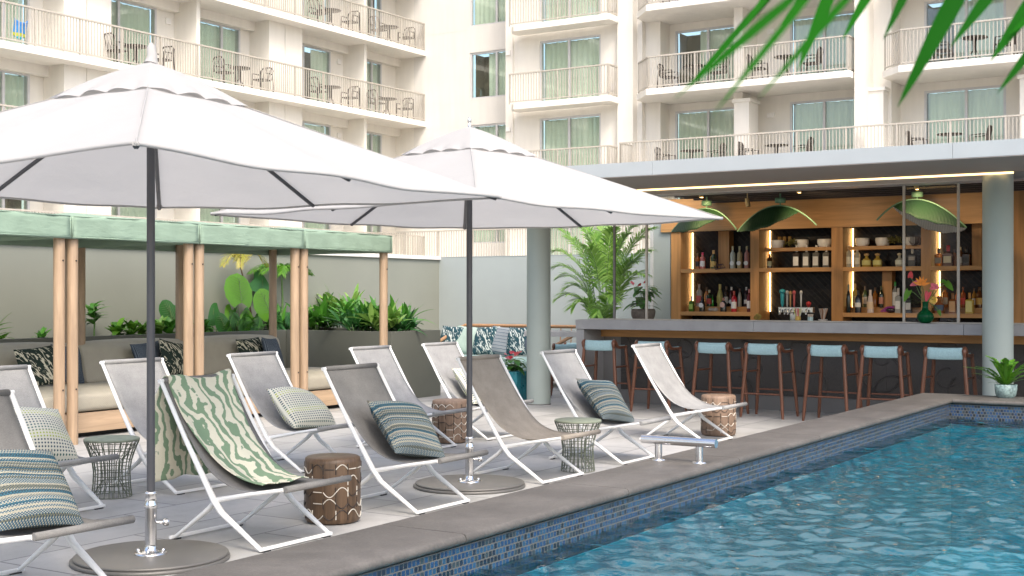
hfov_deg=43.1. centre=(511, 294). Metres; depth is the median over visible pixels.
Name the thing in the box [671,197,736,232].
leaf lamp
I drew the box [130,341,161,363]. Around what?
scatter cushion
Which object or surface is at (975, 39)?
patio table
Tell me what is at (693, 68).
patio table
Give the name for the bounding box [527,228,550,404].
round column
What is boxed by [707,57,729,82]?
patio chair
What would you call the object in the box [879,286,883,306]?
bottle
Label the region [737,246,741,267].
bottle
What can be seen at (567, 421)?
wire table
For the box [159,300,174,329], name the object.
alocasia plant
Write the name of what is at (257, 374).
deck chair
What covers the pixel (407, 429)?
chair cushion
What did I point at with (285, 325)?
monstera plant
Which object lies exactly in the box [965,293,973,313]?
bottle
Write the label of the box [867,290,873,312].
bottle
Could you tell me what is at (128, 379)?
deck chair
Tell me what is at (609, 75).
hotel wing
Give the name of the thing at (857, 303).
bottle
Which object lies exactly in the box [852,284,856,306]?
bottle
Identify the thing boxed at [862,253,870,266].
bottle
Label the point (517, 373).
flower planter
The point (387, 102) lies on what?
patio table
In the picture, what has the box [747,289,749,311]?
bottle
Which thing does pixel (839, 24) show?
window
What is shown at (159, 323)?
shrub
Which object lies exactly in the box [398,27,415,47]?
patio chair
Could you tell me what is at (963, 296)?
bottle
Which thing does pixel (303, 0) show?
window
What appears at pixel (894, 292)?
bottle
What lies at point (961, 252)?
bottle
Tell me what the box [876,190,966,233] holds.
leaf lamp
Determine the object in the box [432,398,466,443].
stump table
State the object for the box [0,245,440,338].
garden wall
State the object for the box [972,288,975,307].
bottle
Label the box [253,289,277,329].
alocasia plant
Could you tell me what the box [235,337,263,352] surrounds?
scatter cushion
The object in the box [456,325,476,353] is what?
scatter cushion
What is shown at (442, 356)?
deck chair
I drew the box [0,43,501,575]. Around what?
parasol
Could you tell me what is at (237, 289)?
alocasia plant
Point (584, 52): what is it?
window
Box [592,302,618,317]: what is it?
fern
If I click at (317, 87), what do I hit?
patio chair
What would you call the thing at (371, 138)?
window
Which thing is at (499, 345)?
scatter cushion
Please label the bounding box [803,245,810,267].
bottle
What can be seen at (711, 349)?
bar stool
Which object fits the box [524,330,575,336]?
side counter
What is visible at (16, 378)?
deck chair
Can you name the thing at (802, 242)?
bowl
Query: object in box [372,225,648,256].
podium terrace
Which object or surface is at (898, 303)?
bottle
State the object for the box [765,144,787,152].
patio table
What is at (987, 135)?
patio chair
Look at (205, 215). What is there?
window
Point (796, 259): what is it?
bottle
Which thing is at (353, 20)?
patio chair
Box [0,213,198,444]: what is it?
cabana
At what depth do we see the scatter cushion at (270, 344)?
16.36 m
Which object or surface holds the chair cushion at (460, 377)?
on the deck chair at (442, 356)
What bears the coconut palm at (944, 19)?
on the ground
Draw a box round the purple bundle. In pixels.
[880,306,894,311]
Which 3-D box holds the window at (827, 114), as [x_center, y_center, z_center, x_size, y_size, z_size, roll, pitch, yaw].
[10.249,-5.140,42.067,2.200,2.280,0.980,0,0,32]
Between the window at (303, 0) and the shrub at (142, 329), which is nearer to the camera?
the shrub at (142, 329)
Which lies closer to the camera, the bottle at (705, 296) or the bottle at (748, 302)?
the bottle at (748, 302)
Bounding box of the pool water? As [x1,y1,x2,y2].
[483,418,1023,575]
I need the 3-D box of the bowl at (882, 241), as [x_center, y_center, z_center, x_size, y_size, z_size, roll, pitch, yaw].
[4.895,-0.700,17.116,0.190,0.110,0.190,0,0,32]
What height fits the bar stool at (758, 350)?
0.862 m
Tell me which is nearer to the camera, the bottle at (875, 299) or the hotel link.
the bottle at (875, 299)
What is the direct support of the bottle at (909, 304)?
on the back bar shelves
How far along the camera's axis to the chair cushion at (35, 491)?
6.02 m
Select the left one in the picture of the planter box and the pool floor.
the planter box
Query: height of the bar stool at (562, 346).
0.741 m
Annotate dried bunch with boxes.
[783,238,797,245]
[887,235,901,243]
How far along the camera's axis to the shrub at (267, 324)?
18.10 m
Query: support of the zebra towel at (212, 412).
on the deck chair at (216, 469)
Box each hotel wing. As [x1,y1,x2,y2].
[0,0,425,255]
[506,0,1023,255]
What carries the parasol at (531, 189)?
on the ground
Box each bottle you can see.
[689,296,694,311]
[695,253,699,268]
[696,284,701,305]
[699,297,704,311]
[700,252,704,268]
[704,287,707,305]
[707,290,711,305]
[710,250,716,268]
[717,284,722,306]
[720,298,726,311]
[724,286,728,306]
[729,287,732,306]
[730,246,734,267]
[731,291,736,311]
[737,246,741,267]
[738,288,741,306]
[744,246,749,267]
[744,287,747,306]
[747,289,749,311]
[767,254,771,267]
[793,245,800,267]
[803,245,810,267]
[812,245,820,266]
[823,245,830,266]
[846,245,851,266]
[846,284,850,312]
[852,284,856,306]
[854,250,859,266]
[855,290,860,312]
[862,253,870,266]
[863,286,867,306]
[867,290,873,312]
[873,253,881,266]
[873,288,877,306]
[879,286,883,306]
[892,282,896,305]
[895,253,901,266]
[895,288,901,312]
[906,296,912,312]
[908,249,916,265]
[934,248,942,265]
[934,296,943,312]
[942,286,947,307]
[943,245,953,265]
[949,293,956,312]
[954,249,956,265]
[960,247,962,265]
[961,287,965,307]
[962,247,970,265]
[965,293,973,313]
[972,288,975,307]
[976,287,981,307]
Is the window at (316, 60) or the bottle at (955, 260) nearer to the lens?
the bottle at (955, 260)
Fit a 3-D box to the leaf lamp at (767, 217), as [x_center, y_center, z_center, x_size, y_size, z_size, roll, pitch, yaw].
[3.345,-1.049,16.492,1.070,0.483,0.284,0,0,32]
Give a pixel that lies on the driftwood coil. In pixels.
(717, 265)
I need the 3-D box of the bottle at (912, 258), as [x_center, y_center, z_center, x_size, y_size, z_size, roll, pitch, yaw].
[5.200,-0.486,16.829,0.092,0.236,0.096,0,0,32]
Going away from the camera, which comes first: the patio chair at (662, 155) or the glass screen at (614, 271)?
the glass screen at (614, 271)
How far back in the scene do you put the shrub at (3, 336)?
14.51 m
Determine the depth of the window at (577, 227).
45.84 m
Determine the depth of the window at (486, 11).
49.16 m
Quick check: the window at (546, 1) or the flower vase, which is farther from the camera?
the window at (546, 1)
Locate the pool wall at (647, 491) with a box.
[355,403,1021,575]
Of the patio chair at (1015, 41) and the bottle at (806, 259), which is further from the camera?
the patio chair at (1015, 41)
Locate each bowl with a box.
[771,240,784,247]
[795,239,808,246]
[817,239,830,246]
[855,238,869,245]
[875,237,889,245]
[906,237,920,244]
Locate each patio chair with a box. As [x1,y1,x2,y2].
[104,32,128,63]
[157,46,174,69]
[212,56,235,84]
[251,67,273,91]
[307,0,328,24]
[307,76,328,102]
[341,11,360,32]
[341,86,360,108]
[368,16,387,40]
[368,89,385,113]
[396,98,413,118]
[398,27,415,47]
[654,147,675,160]
[657,64,678,87]
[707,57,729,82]
[707,143,726,156]
[738,141,758,155]
[746,54,768,79]
[793,137,813,150]
[801,46,823,73]
[907,130,927,144]
[929,41,953,61]
[969,125,991,141]
[994,34,1017,55]
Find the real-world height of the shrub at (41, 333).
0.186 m
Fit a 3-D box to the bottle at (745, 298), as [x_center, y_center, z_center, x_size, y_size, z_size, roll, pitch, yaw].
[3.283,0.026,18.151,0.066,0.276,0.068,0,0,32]
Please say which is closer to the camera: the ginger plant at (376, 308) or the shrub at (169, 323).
the shrub at (169, 323)
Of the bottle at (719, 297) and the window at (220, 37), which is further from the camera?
the window at (220, 37)
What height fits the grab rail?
0.144 m
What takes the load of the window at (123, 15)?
in the hotel wing at (62, 48)
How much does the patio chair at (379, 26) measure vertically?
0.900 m
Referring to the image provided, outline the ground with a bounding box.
[0,378,836,575]
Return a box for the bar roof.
[566,138,1023,202]
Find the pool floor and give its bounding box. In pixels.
[518,425,1023,575]
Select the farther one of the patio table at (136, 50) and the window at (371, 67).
the window at (371, 67)
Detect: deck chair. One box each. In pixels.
[0,364,118,510]
[0,389,135,575]
[99,357,226,494]
[158,374,351,552]
[226,351,354,472]
[321,363,488,514]
[349,345,466,447]
[421,341,533,440]
[456,354,600,484]
[540,349,670,464]
[631,343,747,441]
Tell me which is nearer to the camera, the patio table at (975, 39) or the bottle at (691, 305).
the bottle at (691, 305)
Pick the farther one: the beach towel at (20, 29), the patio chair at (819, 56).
the patio chair at (819, 56)
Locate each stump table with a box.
[304,453,361,524]
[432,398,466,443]
[700,393,736,436]
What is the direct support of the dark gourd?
on the back bar shelves
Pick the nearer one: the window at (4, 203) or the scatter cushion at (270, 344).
the scatter cushion at (270, 344)
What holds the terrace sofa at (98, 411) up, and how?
on the ground
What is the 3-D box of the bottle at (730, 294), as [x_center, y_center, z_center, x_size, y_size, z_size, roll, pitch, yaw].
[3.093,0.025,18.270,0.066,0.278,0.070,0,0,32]
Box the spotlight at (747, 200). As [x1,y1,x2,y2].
[745,193,749,206]
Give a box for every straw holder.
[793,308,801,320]
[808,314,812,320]
[818,308,827,320]
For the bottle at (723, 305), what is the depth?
18.12 m
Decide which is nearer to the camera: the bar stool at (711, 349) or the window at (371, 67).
the bar stool at (711, 349)
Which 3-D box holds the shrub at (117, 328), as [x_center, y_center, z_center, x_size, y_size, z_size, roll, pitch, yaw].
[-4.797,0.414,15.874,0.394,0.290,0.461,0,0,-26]
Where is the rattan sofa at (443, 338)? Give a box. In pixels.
[441,324,575,370]
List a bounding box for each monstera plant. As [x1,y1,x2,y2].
[224,307,263,331]
[277,310,289,329]
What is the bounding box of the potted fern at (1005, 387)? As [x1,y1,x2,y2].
[963,355,1023,397]
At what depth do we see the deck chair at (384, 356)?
12.10 m
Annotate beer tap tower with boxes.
[778,289,814,320]
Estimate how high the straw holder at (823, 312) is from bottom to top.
0.166 m
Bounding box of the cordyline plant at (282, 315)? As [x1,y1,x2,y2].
[277,302,286,320]
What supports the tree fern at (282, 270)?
on the planter box
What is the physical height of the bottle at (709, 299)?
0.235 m
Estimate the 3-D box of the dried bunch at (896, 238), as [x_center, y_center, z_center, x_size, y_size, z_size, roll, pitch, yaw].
[5.009,-0.724,16.955,0.141,0.116,0.179,0,0,-31]
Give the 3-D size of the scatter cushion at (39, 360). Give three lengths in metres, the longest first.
0.430 x 0.430 x 0.152 m
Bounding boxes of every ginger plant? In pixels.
[285,292,343,329]
[308,283,376,327]
[308,295,343,329]
[316,304,373,330]
[322,296,375,330]
[331,299,388,330]
[342,299,414,330]
[369,294,435,331]
[388,308,426,335]
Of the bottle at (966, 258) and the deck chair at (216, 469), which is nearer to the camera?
the deck chair at (216, 469)
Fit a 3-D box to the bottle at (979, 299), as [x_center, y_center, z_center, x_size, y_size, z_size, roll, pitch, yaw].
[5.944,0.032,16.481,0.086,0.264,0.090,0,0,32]
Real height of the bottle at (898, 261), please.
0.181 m
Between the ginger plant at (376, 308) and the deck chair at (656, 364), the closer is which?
the deck chair at (656, 364)
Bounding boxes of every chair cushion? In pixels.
[0,450,83,530]
[13,406,78,460]
[266,387,335,429]
[366,400,444,457]
[451,368,482,404]
[576,378,633,422]
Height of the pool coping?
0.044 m
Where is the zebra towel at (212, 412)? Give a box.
[155,369,308,485]
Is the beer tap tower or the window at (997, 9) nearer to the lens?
the beer tap tower
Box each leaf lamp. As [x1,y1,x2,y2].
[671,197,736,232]
[737,194,816,231]
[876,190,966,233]
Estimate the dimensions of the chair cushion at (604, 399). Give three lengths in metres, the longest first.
0.490 x 0.460 x 0.203 m
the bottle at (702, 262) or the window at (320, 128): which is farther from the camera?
the window at (320, 128)
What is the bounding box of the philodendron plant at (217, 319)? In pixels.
[206,303,234,331]
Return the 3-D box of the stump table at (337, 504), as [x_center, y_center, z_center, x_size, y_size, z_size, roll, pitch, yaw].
[-1.109,1.198,8.016,0.356,0.405,0.355,0,0,-14]
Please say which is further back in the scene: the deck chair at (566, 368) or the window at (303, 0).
the window at (303, 0)
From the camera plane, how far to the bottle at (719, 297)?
18.33 m
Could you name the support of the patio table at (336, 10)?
on the hotel wing at (62, 48)
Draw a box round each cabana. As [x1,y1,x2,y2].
[0,210,70,424]
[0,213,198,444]
[78,221,304,387]
[204,227,391,389]
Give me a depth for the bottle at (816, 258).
17.48 m
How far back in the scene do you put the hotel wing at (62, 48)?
43.53 m
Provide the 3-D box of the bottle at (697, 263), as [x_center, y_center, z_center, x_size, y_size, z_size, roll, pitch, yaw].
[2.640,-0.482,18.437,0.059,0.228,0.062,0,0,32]
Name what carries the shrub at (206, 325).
on the planter box
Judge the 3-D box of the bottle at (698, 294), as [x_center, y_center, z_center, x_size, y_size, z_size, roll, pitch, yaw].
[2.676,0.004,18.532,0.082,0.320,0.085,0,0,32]
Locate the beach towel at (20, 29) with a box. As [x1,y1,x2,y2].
[13,19,27,38]
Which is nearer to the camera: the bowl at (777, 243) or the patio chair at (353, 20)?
the bowl at (777, 243)
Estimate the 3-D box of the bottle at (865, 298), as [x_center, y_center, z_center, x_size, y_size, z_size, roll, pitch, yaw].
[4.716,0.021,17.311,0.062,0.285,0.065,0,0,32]
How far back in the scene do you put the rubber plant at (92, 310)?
15.65 m
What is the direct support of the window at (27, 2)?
in the hotel wing at (62, 48)
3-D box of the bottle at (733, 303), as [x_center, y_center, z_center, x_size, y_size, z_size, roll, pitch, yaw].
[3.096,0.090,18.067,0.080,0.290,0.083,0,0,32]
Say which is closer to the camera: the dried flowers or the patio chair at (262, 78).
the dried flowers
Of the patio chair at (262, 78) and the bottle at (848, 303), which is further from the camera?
the patio chair at (262, 78)
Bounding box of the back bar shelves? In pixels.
[661,191,1023,322]
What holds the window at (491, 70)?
in the hotel link
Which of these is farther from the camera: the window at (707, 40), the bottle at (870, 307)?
the window at (707, 40)
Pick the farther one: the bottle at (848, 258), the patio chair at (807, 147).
the patio chair at (807, 147)
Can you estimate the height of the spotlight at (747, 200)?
0.198 m
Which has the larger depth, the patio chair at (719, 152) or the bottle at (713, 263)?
the patio chair at (719, 152)
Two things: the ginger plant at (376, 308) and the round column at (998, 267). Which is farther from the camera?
the ginger plant at (376, 308)
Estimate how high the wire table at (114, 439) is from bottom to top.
0.407 m
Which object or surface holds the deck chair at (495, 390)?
on the ground
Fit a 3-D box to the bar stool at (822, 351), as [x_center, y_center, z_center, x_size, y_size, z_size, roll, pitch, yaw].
[3.578,0.970,14.458,0.538,0.862,0.482,0,0,35]
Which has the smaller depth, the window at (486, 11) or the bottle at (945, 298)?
the bottle at (945, 298)
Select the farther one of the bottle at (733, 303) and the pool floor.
the bottle at (733, 303)
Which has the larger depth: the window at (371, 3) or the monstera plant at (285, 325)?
the window at (371, 3)
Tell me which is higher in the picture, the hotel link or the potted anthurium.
the hotel link
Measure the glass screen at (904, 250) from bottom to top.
1.525 m
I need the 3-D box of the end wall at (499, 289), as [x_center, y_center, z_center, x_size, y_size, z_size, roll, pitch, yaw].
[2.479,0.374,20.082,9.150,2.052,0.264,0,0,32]
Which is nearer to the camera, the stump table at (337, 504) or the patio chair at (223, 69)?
the stump table at (337, 504)
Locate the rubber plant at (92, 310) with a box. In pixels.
[86,301,109,335]
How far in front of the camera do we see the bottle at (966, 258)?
16.44 m
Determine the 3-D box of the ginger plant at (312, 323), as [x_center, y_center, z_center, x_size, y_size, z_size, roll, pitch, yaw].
[-2.927,0.279,18.991,0.860,0.722,0.985,0,0,-27]
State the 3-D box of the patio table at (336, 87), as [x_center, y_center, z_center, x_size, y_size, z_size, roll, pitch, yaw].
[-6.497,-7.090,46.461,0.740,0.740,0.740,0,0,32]
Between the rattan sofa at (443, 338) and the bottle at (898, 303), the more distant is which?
the rattan sofa at (443, 338)
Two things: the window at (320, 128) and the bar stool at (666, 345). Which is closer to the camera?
the bar stool at (666, 345)
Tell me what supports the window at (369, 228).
in the hotel wing at (62, 48)
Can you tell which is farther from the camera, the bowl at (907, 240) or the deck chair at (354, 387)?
the bowl at (907, 240)
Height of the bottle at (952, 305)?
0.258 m
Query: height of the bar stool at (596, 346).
0.862 m
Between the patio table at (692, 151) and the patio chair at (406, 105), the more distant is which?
the patio chair at (406, 105)
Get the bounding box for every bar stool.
[551,343,575,395]
[581,339,630,402]
[630,340,686,413]
[690,341,748,413]
[739,342,798,419]
[802,343,862,420]
[856,345,912,408]
[920,346,977,394]
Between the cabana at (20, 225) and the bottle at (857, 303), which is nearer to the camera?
the cabana at (20, 225)
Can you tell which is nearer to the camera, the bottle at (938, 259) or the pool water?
the pool water
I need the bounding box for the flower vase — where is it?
[903,271,952,322]
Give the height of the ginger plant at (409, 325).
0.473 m
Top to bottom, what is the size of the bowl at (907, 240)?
0.110 m
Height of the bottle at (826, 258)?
0.301 m
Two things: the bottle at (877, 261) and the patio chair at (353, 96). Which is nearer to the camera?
the bottle at (877, 261)
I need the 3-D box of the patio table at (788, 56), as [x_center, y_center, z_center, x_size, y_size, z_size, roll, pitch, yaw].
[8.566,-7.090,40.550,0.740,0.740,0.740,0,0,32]
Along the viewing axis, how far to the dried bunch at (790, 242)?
17.67 m
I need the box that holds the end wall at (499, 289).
[439,253,649,355]
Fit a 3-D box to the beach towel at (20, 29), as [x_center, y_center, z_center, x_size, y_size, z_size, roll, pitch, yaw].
[-13.455,-7.275,35.467,0.149,0.552,0.422,0,0,32]
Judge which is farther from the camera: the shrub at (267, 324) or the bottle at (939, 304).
the shrub at (267, 324)
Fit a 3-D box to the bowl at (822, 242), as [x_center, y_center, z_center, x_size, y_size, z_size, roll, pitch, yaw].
[4.229,-0.700,17.535,0.195,0.110,0.195,0,0,32]
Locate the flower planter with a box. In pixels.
[502,351,526,399]
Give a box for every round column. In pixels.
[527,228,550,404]
[982,174,1013,395]
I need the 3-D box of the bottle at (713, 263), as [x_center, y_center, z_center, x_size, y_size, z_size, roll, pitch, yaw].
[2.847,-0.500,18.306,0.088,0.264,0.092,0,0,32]
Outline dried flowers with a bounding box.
[753,313,761,319]
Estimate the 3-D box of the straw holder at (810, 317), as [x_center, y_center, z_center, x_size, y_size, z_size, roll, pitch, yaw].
[3.551,0.271,15.422,0.066,0.089,0.066,0,0,32]
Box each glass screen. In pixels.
[613,196,670,318]
[902,183,959,321]
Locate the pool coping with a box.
[172,393,1023,575]
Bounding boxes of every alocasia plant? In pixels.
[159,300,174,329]
[224,273,252,330]
[244,270,280,329]
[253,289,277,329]
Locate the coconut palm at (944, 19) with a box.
[677,0,1023,115]
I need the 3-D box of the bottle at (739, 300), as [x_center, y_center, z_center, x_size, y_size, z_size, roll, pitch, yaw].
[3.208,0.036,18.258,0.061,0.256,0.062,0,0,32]
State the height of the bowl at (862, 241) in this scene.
0.110 m
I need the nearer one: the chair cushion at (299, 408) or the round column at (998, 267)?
the chair cushion at (299, 408)
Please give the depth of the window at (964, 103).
39.47 m
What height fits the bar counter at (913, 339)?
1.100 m
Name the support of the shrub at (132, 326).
on the planter box
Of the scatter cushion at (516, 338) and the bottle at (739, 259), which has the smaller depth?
the bottle at (739, 259)
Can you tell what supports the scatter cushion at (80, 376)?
on the terrace sofa at (98, 411)
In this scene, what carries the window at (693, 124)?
in the hotel wing at (609, 75)
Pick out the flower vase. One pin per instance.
(925, 314)
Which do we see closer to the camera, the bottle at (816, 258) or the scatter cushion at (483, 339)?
the bottle at (816, 258)
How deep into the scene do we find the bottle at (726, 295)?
18.34 m
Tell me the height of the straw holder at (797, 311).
0.160 m
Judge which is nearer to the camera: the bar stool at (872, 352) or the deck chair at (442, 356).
the deck chair at (442, 356)
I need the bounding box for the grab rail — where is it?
[640,434,717,463]
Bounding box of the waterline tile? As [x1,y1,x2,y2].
[359,404,1023,575]
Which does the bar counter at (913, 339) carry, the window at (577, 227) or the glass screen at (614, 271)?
the glass screen at (614, 271)
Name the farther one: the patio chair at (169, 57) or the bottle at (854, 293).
the patio chair at (169, 57)
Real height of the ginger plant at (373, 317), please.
0.600 m
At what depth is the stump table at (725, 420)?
12.79 m
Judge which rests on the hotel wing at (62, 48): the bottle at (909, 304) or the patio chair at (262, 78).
the patio chair at (262, 78)
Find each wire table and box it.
[83,435,139,498]
[554,417,601,472]
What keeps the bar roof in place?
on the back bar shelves
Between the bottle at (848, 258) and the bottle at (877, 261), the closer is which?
the bottle at (877, 261)
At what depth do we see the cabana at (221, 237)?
14.43 m
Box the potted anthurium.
[623,281,661,318]
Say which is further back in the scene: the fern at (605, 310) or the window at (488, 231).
the window at (488, 231)
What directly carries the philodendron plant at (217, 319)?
on the planter box
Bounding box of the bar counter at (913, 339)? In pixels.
[576,318,1023,413]
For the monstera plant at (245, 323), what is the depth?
17.51 m
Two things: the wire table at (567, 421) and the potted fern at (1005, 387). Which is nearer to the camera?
the wire table at (567, 421)
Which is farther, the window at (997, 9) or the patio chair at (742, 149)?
the patio chair at (742, 149)
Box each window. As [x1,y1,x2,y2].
[0,0,29,44]
[0,70,29,110]
[0,199,29,211]
[111,0,156,65]
[111,207,156,217]
[200,19,239,85]
[200,208,239,223]
[302,44,330,102]
[302,121,330,135]
[302,222,330,229]
[303,0,330,24]
[367,0,381,38]
[367,60,381,112]
[367,132,381,153]
[367,226,381,234]
[470,0,505,26]
[470,49,505,98]
[471,123,505,139]
[474,230,505,243]
[540,0,600,21]
[540,34,600,100]
[540,114,600,165]
[551,227,600,254]
[675,25,733,85]
[675,107,733,158]
[790,10,853,74]
[790,97,853,151]
[924,0,1005,62]
[924,85,1005,143]
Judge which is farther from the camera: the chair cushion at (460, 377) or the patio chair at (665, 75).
the patio chair at (665, 75)
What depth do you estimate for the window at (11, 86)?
36.45 m
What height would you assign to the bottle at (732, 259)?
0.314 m
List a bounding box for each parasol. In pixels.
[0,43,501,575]
[210,117,722,494]
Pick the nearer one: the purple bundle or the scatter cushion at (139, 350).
the scatter cushion at (139, 350)
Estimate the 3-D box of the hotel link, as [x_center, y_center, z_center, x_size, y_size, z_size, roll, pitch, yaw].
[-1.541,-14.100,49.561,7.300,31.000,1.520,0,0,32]
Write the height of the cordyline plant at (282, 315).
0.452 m
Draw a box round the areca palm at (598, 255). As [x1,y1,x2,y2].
[551,225,659,318]
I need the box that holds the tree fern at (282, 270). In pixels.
[246,263,314,312]
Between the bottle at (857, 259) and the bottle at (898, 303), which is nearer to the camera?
the bottle at (898, 303)
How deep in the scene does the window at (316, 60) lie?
47.60 m
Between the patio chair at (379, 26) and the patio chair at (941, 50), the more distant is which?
the patio chair at (379, 26)
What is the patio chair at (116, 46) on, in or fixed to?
on the hotel wing at (62, 48)
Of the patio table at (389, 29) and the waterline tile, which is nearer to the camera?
the waterline tile
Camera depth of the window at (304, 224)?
47.32 m
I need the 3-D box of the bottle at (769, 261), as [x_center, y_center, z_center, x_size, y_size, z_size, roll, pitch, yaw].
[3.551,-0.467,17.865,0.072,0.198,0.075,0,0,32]
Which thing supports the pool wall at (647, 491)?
on the ground
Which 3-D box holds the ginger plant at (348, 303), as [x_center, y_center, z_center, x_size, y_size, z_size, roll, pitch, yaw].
[-2.289,0.325,18.425,0.863,0.628,0.781,0,0,32]
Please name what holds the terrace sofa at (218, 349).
on the ground
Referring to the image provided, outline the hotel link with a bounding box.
[412,0,505,256]
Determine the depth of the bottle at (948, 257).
16.55 m
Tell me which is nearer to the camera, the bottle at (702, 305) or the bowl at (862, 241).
the bowl at (862, 241)
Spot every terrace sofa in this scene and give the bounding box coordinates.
[0,342,135,436]
[78,338,261,416]
[204,334,343,407]
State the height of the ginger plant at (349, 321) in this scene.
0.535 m
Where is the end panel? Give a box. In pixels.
[650,224,670,318]
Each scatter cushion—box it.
[14,345,52,385]
[50,344,83,382]
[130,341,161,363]
[159,338,182,374]
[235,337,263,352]
[261,337,284,367]
[441,326,463,341]
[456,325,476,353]
[472,326,499,354]
[491,326,510,355]
[505,327,526,355]
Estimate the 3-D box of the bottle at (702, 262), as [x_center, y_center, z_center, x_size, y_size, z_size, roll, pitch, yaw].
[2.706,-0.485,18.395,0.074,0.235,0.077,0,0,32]
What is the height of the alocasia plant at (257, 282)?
0.973 m
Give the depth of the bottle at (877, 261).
17.03 m
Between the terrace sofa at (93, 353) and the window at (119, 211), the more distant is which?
the window at (119, 211)
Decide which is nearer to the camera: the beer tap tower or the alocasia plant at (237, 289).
the beer tap tower
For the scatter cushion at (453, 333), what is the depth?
21.09 m
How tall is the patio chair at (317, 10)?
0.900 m
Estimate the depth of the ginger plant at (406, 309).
18.35 m
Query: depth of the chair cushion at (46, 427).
8.41 m
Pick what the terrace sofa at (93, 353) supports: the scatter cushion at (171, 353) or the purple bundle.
the scatter cushion at (171, 353)
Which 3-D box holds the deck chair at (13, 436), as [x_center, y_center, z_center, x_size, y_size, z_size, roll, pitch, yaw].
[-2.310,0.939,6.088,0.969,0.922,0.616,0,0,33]
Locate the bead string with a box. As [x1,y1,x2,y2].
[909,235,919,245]
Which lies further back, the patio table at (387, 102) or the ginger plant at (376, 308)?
the patio table at (387, 102)
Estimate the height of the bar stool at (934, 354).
0.862 m
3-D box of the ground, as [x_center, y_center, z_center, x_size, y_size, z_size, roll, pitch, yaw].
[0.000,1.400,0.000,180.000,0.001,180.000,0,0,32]
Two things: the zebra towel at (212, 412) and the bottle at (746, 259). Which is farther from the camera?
the bottle at (746, 259)
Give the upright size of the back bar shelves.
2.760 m
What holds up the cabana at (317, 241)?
on the ground
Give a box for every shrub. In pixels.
[0,315,13,338]
[31,327,50,337]
[105,317,131,334]
[120,320,143,337]
[130,321,158,333]
[155,315,168,333]
[161,317,174,333]
[204,319,216,331]
[262,318,282,328]
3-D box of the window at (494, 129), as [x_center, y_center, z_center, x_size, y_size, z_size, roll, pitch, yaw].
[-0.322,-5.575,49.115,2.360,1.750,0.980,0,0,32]
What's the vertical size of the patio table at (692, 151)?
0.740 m
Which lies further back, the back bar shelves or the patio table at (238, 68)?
the patio table at (238, 68)
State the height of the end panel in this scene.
2.760 m
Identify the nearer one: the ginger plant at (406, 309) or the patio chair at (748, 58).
the ginger plant at (406, 309)
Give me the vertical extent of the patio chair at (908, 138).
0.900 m
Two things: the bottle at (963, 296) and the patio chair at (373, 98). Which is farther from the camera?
the patio chair at (373, 98)
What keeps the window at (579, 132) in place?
in the hotel wing at (609, 75)
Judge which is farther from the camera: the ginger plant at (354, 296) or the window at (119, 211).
the window at (119, 211)
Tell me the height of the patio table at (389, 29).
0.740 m
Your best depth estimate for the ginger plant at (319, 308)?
18.95 m
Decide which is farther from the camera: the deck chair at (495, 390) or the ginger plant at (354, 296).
the ginger plant at (354, 296)
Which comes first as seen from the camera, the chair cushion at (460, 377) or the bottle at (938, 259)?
the chair cushion at (460, 377)
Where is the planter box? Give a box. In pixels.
[0,327,440,397]
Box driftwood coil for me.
[713,258,724,269]
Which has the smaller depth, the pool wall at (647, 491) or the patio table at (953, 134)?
the pool wall at (647, 491)
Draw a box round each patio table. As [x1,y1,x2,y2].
[124,44,146,64]
[228,66,249,86]
[321,8,340,25]
[321,85,340,103]
[379,97,396,114]
[382,25,396,41]
[680,149,702,158]
[683,64,704,84]
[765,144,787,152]
[774,54,791,75]
[937,132,961,142]
[961,35,987,58]
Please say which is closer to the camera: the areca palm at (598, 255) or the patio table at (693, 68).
the areca palm at (598, 255)
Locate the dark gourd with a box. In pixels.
[886,308,894,312]

